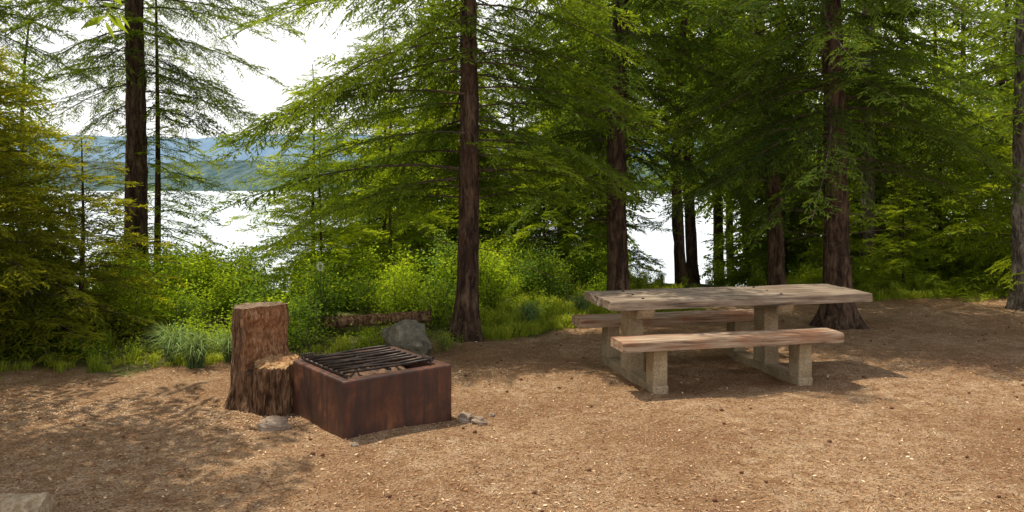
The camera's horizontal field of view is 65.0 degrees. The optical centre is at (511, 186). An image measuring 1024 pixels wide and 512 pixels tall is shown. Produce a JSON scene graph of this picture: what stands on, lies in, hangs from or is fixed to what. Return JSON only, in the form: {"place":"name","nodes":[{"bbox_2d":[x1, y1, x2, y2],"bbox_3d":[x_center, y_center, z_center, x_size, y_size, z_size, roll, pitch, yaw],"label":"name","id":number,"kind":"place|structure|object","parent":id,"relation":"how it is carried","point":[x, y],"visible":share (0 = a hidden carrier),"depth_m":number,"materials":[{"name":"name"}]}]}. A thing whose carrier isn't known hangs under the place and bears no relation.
{"place":"outdoors","nodes":[
{"label":"outdoors","id":0,"kind":"place"},
{"bbox_2d":[1,160,1003,190],"bbox_3d":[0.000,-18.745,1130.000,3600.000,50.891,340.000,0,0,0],"label":"lakeshore forest hill","id":1,"kind":"structure","parent":0,"point":[234,172],"depth_m":1047.30,"materials":[{"name":"green plant"}]},
{"bbox_2d":[0,265,1010,372],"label":"grass","id":2,"kind":"structure","parent":0,"point":[497,325],"depth_m":9.65,"materials":[{"name":"green plant"}]},
{"bbox_2d":[2,191,1009,291],"bbox_3d":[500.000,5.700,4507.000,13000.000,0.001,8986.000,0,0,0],"label":"lake","id":3,"kind":"structure","parent":0,"point":[658,245],"depth_m":105.65,"materials":[{"name":"grey liquid"}]},
{"bbox_2d":[0,0,1015,138],"label":"sky","id":4,"kind":"structure","parent":0,"point":[290,58],"materials":[{"name":"white"}]},
{"bbox_2d":[0,246,1023,511],"bbox_3d":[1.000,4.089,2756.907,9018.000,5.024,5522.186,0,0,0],"label":"ground","id":5,"kind":"structure","parent":0,"point":[716,476],"depth_m":5.53,"materials":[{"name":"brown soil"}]},
{"bbox_2d":[0,492,56,511],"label":"rock","id":6,"kind":"object","parent":5,"relation":"on","point":[32,502],"visible":1,"depth_m":3.96,"materials":[{"name":"brown stone"}]},
{"bbox_2d":[0,0,109,120],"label":"conifer tree","id":7,"kind":"object","parent":5,"relation":"on","point":[3,16],"visible":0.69,"depth_m":11.31,"materials":[{"name":"green plant"}]},
{"bbox_2d":[0,46,144,323],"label":"hemlock sapling","id":8,"kind":"object","parent":5,"relation":"on","point":[53,191],"visible":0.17,"depth_m":9.79,"materials":[{"name":"green plant"}]},
{"bbox_2d":[0,30,190,376],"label":"hemlock sapling","id":9,"kind":"object","parent":5,"relation":"on","point":[21,198],"visible":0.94,"depth_m":7.96,"materials":[{"name":"green plant"}]},
{"bbox_2d":[0,139,202,360],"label":"hemlock sapling","id":10,"kind":"object","parent":5,"relation":"on","point":[122,266],"visible":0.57,"depth_m":8.77,"materials":[{"name":"green plant"}]},
{"bbox_2d":[78,0,129,38],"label":"leaves","id":11,"kind":"object","parent":5,"relation":"on","point":[116,21],"visible":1,"depth_m":7.11,"materials":[{"name":"plant"}]},
{"bbox_2d":[0,0,306,268],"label":"conifer tree","id":12,"kind":"object","parent":5,"relation":"on","point":[137,73],"visible":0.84,"depth_m":12.23,"materials":[{"name":"green plant"}]},
{"bbox_2d":[78,0,237,281],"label":"conifer tree","id":13,"kind":"object","parent":5,"relation":"on","point":[157,210],"visible":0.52,"depth_m":12.97,"materials":[{"name":"green plant"}]},
{"bbox_2d":[138,320,192,352],"bbox_3d":[-3.479,1.523,8.212,0.638,0.372,0.636,0,0,19],"label":"beargrass clump","id":14,"kind":"object","parent":5,"relation":"on","point":[162,331],"visible":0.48,"depth_m":8.15,"materials":[{"name":"green plant"}]},
{"bbox_2d":[136,321,211,362],"bbox_3d":[-3.227,1.502,7.764,0.718,0.419,0.716,0,0,19],"label":"beargrass clump","id":15,"kind":"object","parent":5,"relation":"on","point":[168,343],"visible":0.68,"depth_m":7.70,"materials":[{"name":"green plant"}]},
{"bbox_2d":[155,328,227,368],"bbox_3d":[-2.928,1.512,7.513,0.678,0.396,0.676,0,0,19],"label":"beargrass clump","id":16,"kind":"object","parent":5,"relation":"on","point":[196,351],"visible":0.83,"depth_m":7.46,"materials":[{"name":"green plant"}]},
{"bbox_2d":[204,329,231,362],"bbox_3d":[-2.679,1.521,7.762,0.638,0.372,0.636,0,0,19],"label":"beargrass clump","id":17,"kind":"object","parent":5,"relation":"on","point":[227,344],"visible":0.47,"depth_m":7.69,"materials":[{"name":"green plant"}]},
{"bbox_2d":[223,301,298,415],"bbox_3d":[-1.922,1.351,6.248,0.654,0.842,0.617,0,0,0],"label":"tree stump","id":18,"kind":"object","parent":5,"relation":"on","point":[261,370],"visible":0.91,"depth_m":6.13,"materials":[{"name":"brown wood"}]},
{"bbox_2d":[257,416,290,431],"bbox_3d":[-1.652,1.682,5.612,0.225,0.143,0.163,0,0,11],"label":"rock","id":19,"kind":"object","parent":5,"relation":"on","point":[274,423],"visible":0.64,"depth_m":5.57,"materials":[{"name":"grey stone"}]},
{"bbox_2d":[218,64,406,291],"bbox_3d":[-3.409,0.068,13.807,3.745,4.345,3.056,0,0,-21],"label":"young fir","id":20,"kind":"object","parent":5,"relation":"on","point":[265,171],"visible":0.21,"depth_m":13.74,"materials":[{"name":"green plant"}]},
{"bbox_2d":[0,228,630,364],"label":"shrub thicket","id":21,"kind":"object","parent":5,"relation":"on","point":[196,272],"visible":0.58,"depth_m":9.93,"materials":[{"name":"green plant"}]},
{"bbox_2d":[243,128,392,307],"bbox_3d":[-2.701,0.542,11.434,2.383,2.765,1.945,0,0,28],"label":"young fir","id":22,"kind":"object","parent":5,"relation":"on","point":[306,248],"visible":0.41,"depth_m":11.31,"materials":[{"name":"green plant"}]},
{"bbox_2d":[0,223,638,355],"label":"huckleberry thicket","id":23,"kind":"object","parent":5,"relation":"on","point":[263,289],"visible":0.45,"depth_m":10.11,"materials":[{"name":"green plant"}]},
{"bbox_2d":[317,262,322,332],"bbox_3d":[-2.150,1.272,9.000,0.082,0.856,0.081,0,0,0],"label":"beargrass flower","id":24,"kind":"object","parent":5,"relation":"on","point":[319,269],"visible":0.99,"depth_m":9.00,"materials":[{"name":"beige plant"}]},
{"bbox_2d":[350,442,358,446],"bbox_3d":[-1.030,1.696,5.260,0.058,0.038,0.044,0,0,-20],"label":"rock","id":25,"kind":"object","parent":5,"relation":"on","point":[353,444],"visible":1,"depth_m":5.25,"materials":[{"name":"beige stone"}]},
{"bbox_2d":[268,23,459,291],"bbox_3d":[-2.754,-0.214,15.190,4.727,5.916,4.401,0,0,39],"label":"young fir","id":26,"kind":"object","parent":5,"relation":"on","point":[384,227],"visible":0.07,"depth_m":14.98,"materials":[{"name":"green plant"}]},
{"bbox_2d":[293,345,450,438],"bbox_3d":[-1.043,1.513,5.961,0.871,0.516,0.874,0,0,-38],"label":"fire pit box","id":27,"kind":"object","parent":5,"relation":"on","point":[349,394],"visible":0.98,"depth_m":5.68,"materials":[{"name":"metal"}]},
{"bbox_2d":[298,80,457,297],"bbox_3d":[-1.970,0.123,12.641,2.640,3.752,3.234,0,0,3],"label":"young fir","id":28,"kind":"object","parent":5,"relation":"on","point":[367,239],"visible":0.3,"depth_m":12.51,"materials":[{"name":"green plant"}]},
{"bbox_2d":[324,310,431,328],"bbox_3d":[-1.523,1.520,9.176,1.219,0.153,0.142,0,0,-17],"label":"fallen log","id":29,"kind":"object","parent":5,"relation":"on","point":[354,320],"visible":0.91,"depth_m":9.11,"materials":[{"name":"brown wood"}]},
{"bbox_2d":[381,319,431,354],"bbox_3d":[-1.059,1.588,8.133,0.603,0.492,0.445,0,0,26],"label":"boulder","id":30,"kind":"object","parent":5,"relation":"on","point":[408,335],"visible":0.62,"depth_m":7.97,"materials":[{"name":"grey stone"}]},
{"bbox_2d":[193,0,679,342],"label":"conifer tree","id":31,"kind":"object","parent":5,"relation":"on","point":[469,155],"visible":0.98,"depth_m":8.81,"materials":[{"name":"green plant"}]},
{"bbox_2d":[371,64,537,280],"bbox_3d":[-1.204,0.055,15.102,4.086,4.740,3.334,0,0,-29],"label":"young fir","id":32,"kind":"object","parent":5,"relation":"on","point":[454,208],"visible":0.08,"depth_m":14.86,"materials":[{"name":"green plant"}]},
{"bbox_2d":[457,411,473,422],"bbox_3d":[-0.339,1.699,5.858,0.123,0.092,0.160,0,0,-26],"label":"rock","id":33,"kind":"object","parent":5,"relation":"on","point":[465,417],"visible":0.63,"depth_m":5.82,"materials":[{"name":"grey stone"}]},
{"bbox_2d":[471,416,486,424],"bbox_3d":[-0.239,1.697,5.778,0.097,0.087,0.140,0,0,-41],"label":"rock","id":34,"kind":"object","parent":5,"relation":"on","point":[479,420],"visible":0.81,"depth_m":5.75,"materials":[{"name":"beige stone"}]},
{"bbox_2d":[382,0,604,281],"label":"young fir","id":35,"kind":"object","parent":5,"relation":"on","point":[487,216],"visible":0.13,"depth_m":14.44,"materials":[{"name":"green plant"}]},
{"bbox_2d":[0,0,1015,286],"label":"background forest","id":36,"kind":"object","parent":5,"relation":"on","point":[686,258],"visible":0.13,"depth_m":16.04,"materials":[{"name":"green plant"}]},
{"bbox_2d":[504,299,549,322],"bbox_3d":[0.221,1.526,9.712,0.638,0.372,0.636,0,0,19],"label":"beargrass clump","id":37,"kind":"object","parent":5,"relation":"on","point":[529,308],"visible":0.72,"depth_m":9.65,"materials":[{"name":"green plant"}]},
{"bbox_2d":[38,312,1023,511],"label":"fir cones","id":38,"kind":"object","parent":5,"relation":"on","point":[535,491],"visible":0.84,"depth_m":5.62,"materials":[{"name":"brown plant"}]},
{"bbox_2d":[478,111,606,292],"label":"young fir","id":39,"kind":"object","parent":5,"relation":"on","point":[526,236],"visible":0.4,"depth_m":12.92,"materials":[{"name":"green plant"}]},
{"bbox_2d":[566,291,597,311],"bbox_3d":[0.921,1.526,10.412,0.638,0.372,0.636,0,0,19],"label":"beargrass clump","id":40,"kind":"object","parent":5,"relation":"on","point":[581,302],"visible":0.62,"depth_m":10.34,"materials":[{"name":"green plant"}]},
{"bbox_2d":[491,55,679,288],"bbox_3d":[1.154,-0.121,13.357,3.781,4.733,3.521,0,0,-18],"label":"young fir","id":41,"kind":"object","parent":5,"relation":"on","point":[629,226],"visible":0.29,"depth_m":13.36,"materials":[{"name":"green plant"}]},
{"bbox_2d":[478,0,797,312],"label":"conifer tree","id":42,"kind":"object","parent":5,"relation":"on","point":[618,278],"visible":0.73,"depth_m":10.51,"materials":[{"name":"green plant"}]},
{"bbox_2d":[571,284,872,393],"bbox_3d":[1.971,1.347,7.390,2.552,0.769,1.425,0,0,-13],"label":"picnic table","id":43,"kind":"object","parent":5,"relation":"on","point":[764,339],"visible":0.97,"depth_m":7.09,"materials":[{"name":"brown wood"}]},
{"bbox_2d":[604,0,945,285],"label":"conifer tree","id":44,"kind":"object","parent":5,"relation":"on","point":[776,274],"visible":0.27,"depth_m":12.02,"materials":[{"name":"green plant"}]},
{"bbox_2d":[570,236,1011,293],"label":"forest undergrowth","id":45,"kind":"object","parent":5,"relation":"on","point":[641,275],"visible":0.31,"depth_m":13.98,"materials":[{"name":"green plant"}]},
{"bbox_2d":[700,82,899,285],"bbox_3d":[5.325,-0.018,14.946,3.521,4.733,3.781,0,0,14],"label":"young fir","id":46,"kind":"object","parent":5,"relation":"on","point":[754,266],"visible":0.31,"depth_m":14.85,"materials":[{"name":"green plant"}]},
{"bbox_2d":[608,0,1023,329],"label":"conifer tree","id":47,"kind":"object","parent":5,"relation":"on","point":[834,148],"visible":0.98,"depth_m":9.48,"materials":[{"name":"green plant"}]},
{"bbox_2d":[797,194,888,296],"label":"young fir","id":48,"kind":"object","parent":5,"relation":"on","point":[860,264],"visible":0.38,"depth_m":12.85,"materials":[{"name":"green plant"}]},
{"bbox_2d":[774,1,990,276],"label":"conifer tree","id":49,"kind":"object","parent":5,"relation":"on","point":[867,235],"visible":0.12,"depth_m":13.90,"materials":[{"name":"green plant"}]},
{"bbox_2d":[854,174,955,294],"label":"young fir","id":50,"kind":"object","parent":5,"relation":"on","point":[891,264],"visible":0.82,"depth_m":12.83,"materials":[{"name":"green plant"}]},
{"bbox_2d":[853,66,1011,282],"bbox_3d":[7.916,-0.143,14.857,3.745,4.345,3.056,0,0,36],"label":"young fir","id":51,"kind":"object","parent":5,"relation":"on","point":[949,95],"visible":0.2,"depth_m":14.57,"materials":[{"name":"green plant"}]},
{"bbox_2d":[878,0,1023,311],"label":"conifer tree","id":52,"kind":"object","parent":5,"relation":"on","point":[1015,300],"visible":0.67,"depth_m":11.06,"materials":[{"name":"green plant"}]},
{"bbox_2d":[900,58,1023,302],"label":"young fir","id":53,"kind":"object","parent":5,"relation":"on","point":[961,285],"visible":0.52,"depth_m":12.49,"materials":[{"name":"green plant"}]},
{"bbox_2d":[932,69,1013,280],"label":"young fir","id":54,"kind":"object","parent":5,"relation":"on","point":[998,209],"visible":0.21,"depth_m":13.63,"materials":[{"name":"green plant"}]},
{"bbox_2d":[13,132,1011,163],"bbox_3d":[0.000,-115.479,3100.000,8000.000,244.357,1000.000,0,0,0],"label":"distant ridge","id":55,"kind":"structure","parent":0,"point":[207,144],"depth_m":2968.17,"materials":[{"name":"blue"}]}
]}

